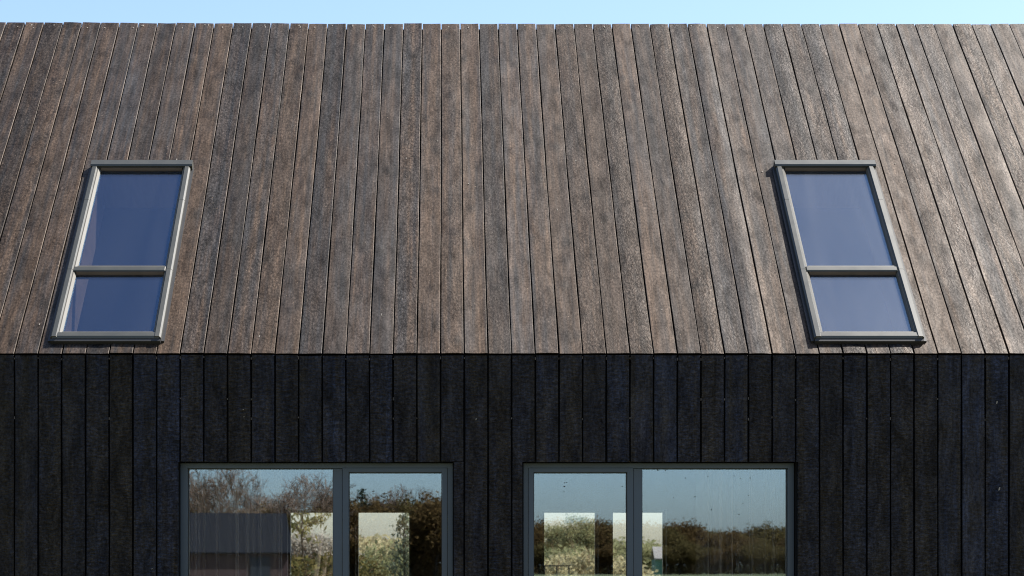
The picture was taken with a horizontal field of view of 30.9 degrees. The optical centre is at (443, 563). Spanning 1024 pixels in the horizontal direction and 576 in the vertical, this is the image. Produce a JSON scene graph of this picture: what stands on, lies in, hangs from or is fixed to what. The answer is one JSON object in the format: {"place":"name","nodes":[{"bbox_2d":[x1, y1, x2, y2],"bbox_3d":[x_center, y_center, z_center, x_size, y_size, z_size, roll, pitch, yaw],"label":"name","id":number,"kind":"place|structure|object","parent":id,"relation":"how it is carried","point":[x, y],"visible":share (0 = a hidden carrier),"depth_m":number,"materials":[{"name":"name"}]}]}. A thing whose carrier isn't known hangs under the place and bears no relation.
{"place":"outdoors","nodes":[
{"label":"outdoors","id":0,"kind":"place"},
{"bbox_2d":[0,22,1023,575],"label":"wooden house","id":1,"kind":"structure","parent":0,"point":[476,298],"depth_m":12.19,"materials":[{"name":"brown wood"}]},
{"bbox_2d":[48,160,193,345],"bbox_3d":[-2.095,-1.977,12.252,0.721,1.986,0.355,0,-45,0],"label":"roof window","id":2,"kind":"structure","parent":1,"relation":"in","point":[109,183],"depth_m":12.32,"materials":[{"name":"grey metal"}]},
{"bbox_2d":[218,469,281,575],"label":"curtain","id":3,"kind":"object","parent":1,"relation":"hanging from","point":[260,522],"visible":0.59,"depth_m":11.79,"materials":[{"name":"fabric"}]},
{"bbox_2d":[288,510,332,575],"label":"garden window","id":4,"kind":"structure","parent":1,"relation":"in","point":[289,511],"depth_m":16.97,"materials":[{"name":"grey metal"}]},
{"bbox_2d":[180,463,452,575],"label":"window","id":5,"kind":"structure","parent":1,"relation":"in","point":[341,471],"depth_m":11.49,"materials":[{"name":"grey metal"}]},
{"bbox_2d":[356,510,410,575],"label":"garden window","id":6,"kind":"structure","parent":1,"relation":"in","point":[357,511],"depth_m":16.97,"materials":[{"name":"grey metal"}]},
{"bbox_2d":[542,510,596,575],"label":"garden window","id":7,"kind":"structure","parent":1,"relation":"in","point":[543,511],"depth_m":16.97,"materials":[{"name":"grey metal"}]},
{"bbox_2d":[612,510,664,575],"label":"garden window","id":8,"kind":"structure","parent":1,"relation":"in","point":[613,511],"depth_m":16.97,"materials":[{"name":"grey metal"}]},
{"bbox_2d":[523,463,793,575],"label":"window","id":9,"kind":"structure","parent":1,"relation":"in","point":[633,471],"depth_m":11.49,"materials":[{"name":"grey metal"}]},
{"bbox_2d":[708,469,770,575],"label":"curtain","id":10,"kind":"object","parent":1,"relation":"hanging from","point":[732,519],"visible":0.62,"depth_m":11.81,"materials":[{"name":"fabric"}]},
{"bbox_2d":[772,160,926,345],"bbox_3d":[2.632,-1.977,12.252,0.716,1.986,0.355,0,-45,0],"label":"roof window","id":11,"kind":"structure","parent":1,"relation":"in","point":[799,183],"depth_m":12.31,"materials":[{"name":"grey metal"}]},
{"bbox_2d":[0,0,1023,545],"label":"sky","id":12,"kind":"structure","parent":0,"point":[327,12],"materials":[{"name":"blue"}]},
{"bbox_2d":[650,547,661,575],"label":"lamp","id":13,"kind":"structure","parent":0,"point":[656,556],"depth_m":88.25,"materials":[{"name":"green"}]},
{"label":"ground","id":14,"kind":"structure","parent":0,"visible":0},
{"bbox_2d":[291,513,331,559],"bbox_3d":[-3.480,-0.355,45.989,1.724,4.154,1.472,0,0,-21],"label":"pine tree","id":15,"kind":"object","parent":14,"relation":"on","point":[311,521],"visible":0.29,"depth_m":45.90,"materials":[{"name":"green plant"}]},
{"bbox_2d":[291,542,332,575],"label":"juniper shrub","id":16,"kind":"object","parent":14,"relation":"on","point":[296,566],"visible":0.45,"depth_m":35.41,"materials":[{"name":"green plant"}]},
{"bbox_2d":[291,530,332,560],"bbox_3d":[-4.516,0.313,60.233,3.496,3.102,3.539,0,0,29],"label":"grey thicket","id":17,"kind":"object","parent":14,"relation":"on","point":[320,548],"visible":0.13,"depth_m":59.31,"materials":[{"name":"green plant"}]},
{"bbox_2d":[291,528,332,546],"bbox_3d":[-5.081,0.257,61.663,3.693,3.237,3.648,0,0,43],"label":"grey thicket","id":18,"kind":"object","parent":14,"relation":"on","point":[312,536],"visible":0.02,"depth_m":61.29,"materials":[{"name":"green plant"}]},
{"bbox_2d":[291,539,367,575],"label":"juniper shrub","id":19,"kind":"object","parent":14,"relation":"on","point":[330,566],"visible":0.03,"depth_m":38.16,"materials":[{"name":"green plant"}]},
{"bbox_2d":[291,545,377,575],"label":"juniper shrub","id":20,"kind":"object","parent":14,"relation":"on","point":[328,560],"visible":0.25,"depth_m":36.38,"materials":[{"name":"green plant"}]},
{"bbox_2d":[308,529,364,568],"bbox_3d":[-3.623,0.343,61.363,3.190,3.029,3.151,0,0,-30],"label":"grey thicket","id":21,"kind":"object","parent":14,"relation":"on","point":[329,546],"depth_m":60.70,"materials":[{"name":"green plant"}]},
{"bbox_2d":[291,549,390,575],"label":"juniper shrub","id":22,"kind":"object","parent":14,"relation":"on","point":[375,566],"visible":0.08,"depth_m":38.92,"materials":[{"name":"green plant"}]},
{"bbox_2d":[359,534,387,548],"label":"straw shrub","id":23,"kind":"object","parent":14,"relation":"on","point":[364,540],"visible":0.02,"depth_m":110.55,"materials":[{"name":"yellow plant"}]},
{"bbox_2d":[359,531,402,550],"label":"straw shrub","id":24,"kind":"object","parent":14,"relation":"on","point":[379,543],"visible":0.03,"depth_m":111.01,"materials":[{"name":"yellow plant"}]},
{"bbox_2d":[359,527,408,559],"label":"straw shrub","id":25,"kind":"object","parent":14,"relation":"on","point":[361,549],"visible":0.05,"depth_m":104.87,"materials":[{"name":"yellow plant"}]},
{"bbox_2d":[360,546,408,573],"bbox_3d":[-1.829,0.376,59.938,2.018,2.694,2.279,0,0,5],"label":"green shrub","id":26,"kind":"object","parent":14,"relation":"on","point":[390,551],"visible":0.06,"depth_m":59.34,"materials":[{"name":"green plant"}]},
{"bbox_2d":[371,533,397,546],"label":"straw shrub","id":27,"kind":"object","parent":14,"relation":"on","point":[375,536],"depth_m":114.08,"materials":[{"name":"yellow plant"}]},
{"bbox_2d":[362,538,407,575],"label":"green shrub","id":28,"kind":"object","parent":14,"relation":"on","point":[368,551],"visible":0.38,"depth_m":51.49,"materials":[{"name":"green plant"}]},
{"bbox_2d":[381,513,408,575],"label":"pine tree","id":29,"kind":"object","parent":14,"relation":"on","point":[404,551],"visible":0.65,"depth_m":39.94,"materials":[{"name":"green plant"}]},
{"bbox_2d":[544,546,553,562],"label":"green shrub","id":30,"kind":"object","parent":14,"relation":"on","point":[547,551],"depth_m":111.49,"materials":[{"name":"green plant"}]},
{"bbox_2d":[544,565,569,575],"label":"rail fence","id":31,"kind":"object","parent":14,"relation":"on","point":[556,568],"visible":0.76,"depth_m":58.03,"materials":[{"name":"black metal"}]},
{"bbox_2d":[544,544,573,568],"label":"straw shrub","id":32,"kind":"object","parent":14,"relation":"on","point":[559,554],"visible":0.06,"depth_m":69.67,"materials":[{"name":"yellow plant"}]},
{"bbox_2d":[544,546,582,563],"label":"green shrub","id":33,"kind":"object","parent":14,"relation":"on","point":[563,551],"visible":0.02,"depth_m":89.90,"materials":[{"name":"green plant"}]},
{"bbox_2d":[544,558,584,575],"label":"straw shrub","id":34,"kind":"object","parent":14,"relation":"on","point":[549,570],"visible":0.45,"depth_m":63.79,"materials":[{"name":"yellow plant"}]},
{"bbox_2d":[557,539,594,560],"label":"green shrub","id":35,"kind":"object","parent":14,"relation":"on","point":[580,551],"visible":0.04,"depth_m":92.52,"materials":[{"name":"green plant"}]},
{"bbox_2d":[544,513,616,556],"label":"oak tree","id":36,"kind":"object","parent":14,"relation":"on","point":[580,532],"visible":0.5,"depth_m":118.97,"materials":[{"name":"green plant"}]},
{"bbox_2d":[545,539,615,575],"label":"straw shrub","id":37,"kind":"object","parent":14,"relation":"on","point":[588,565],"visible":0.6,"depth_m":65.78,"materials":[{"name":"yellow plant"}]},
{"bbox_2d":[545,542,621,562],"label":"green shrub","id":38,"kind":"object","parent":14,"relation":"on","point":[581,547],"visible":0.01,"depth_m":109.47,"materials":[{"name":"green plant"}]},
{"bbox_2d":[572,552,615,574],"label":"straw shrub","id":39,"kind":"object","parent":14,"relation":"on","point":[590,559],"visible":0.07,"depth_m":68.03,"materials":[{"name":"yellow plant"}]},
{"bbox_2d":[613,539,646,555],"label":"green shrub","id":40,"kind":"object","parent":14,"relation":"on","point":[619,546],"visible":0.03,"depth_m":128.71,"materials":[{"name":"green plant"}]},
{"bbox_2d":[613,554,651,575],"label":"straw shrub","id":41,"kind":"object","parent":14,"relation":"on","point":[619,560],"visible":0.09,"depth_m":69.98,"materials":[{"name":"yellow plant"}]},
{"bbox_2d":[613,541,654,572],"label":"green shrub","id":42,"kind":"object","parent":14,"relation":"on","point":[623,547],"visible":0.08,"depth_m":126.38,"materials":[{"name":"green plant"}]},
{"bbox_2d":[613,536,657,550],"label":"green shrub","id":43,"kind":"object","parent":14,"relation":"on","point":[642,540],"visible":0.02,"depth_m":130.62,"materials":[{"name":"green plant"}]},
{"bbox_2d":[613,551,659,575],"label":"straw shrub","id":44,"kind":"object","parent":14,"relation":"on","point":[620,570],"visible":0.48,"depth_m":65.73,"materials":[{"name":"yellow plant"}]},
{"bbox_2d":[613,540,661,570],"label":"green shrub","id":45,"kind":"object","parent":14,"relation":"on","point":[647,558],"visible":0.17,"depth_m":125.35,"materials":[{"name":"green plant"}]}
]}

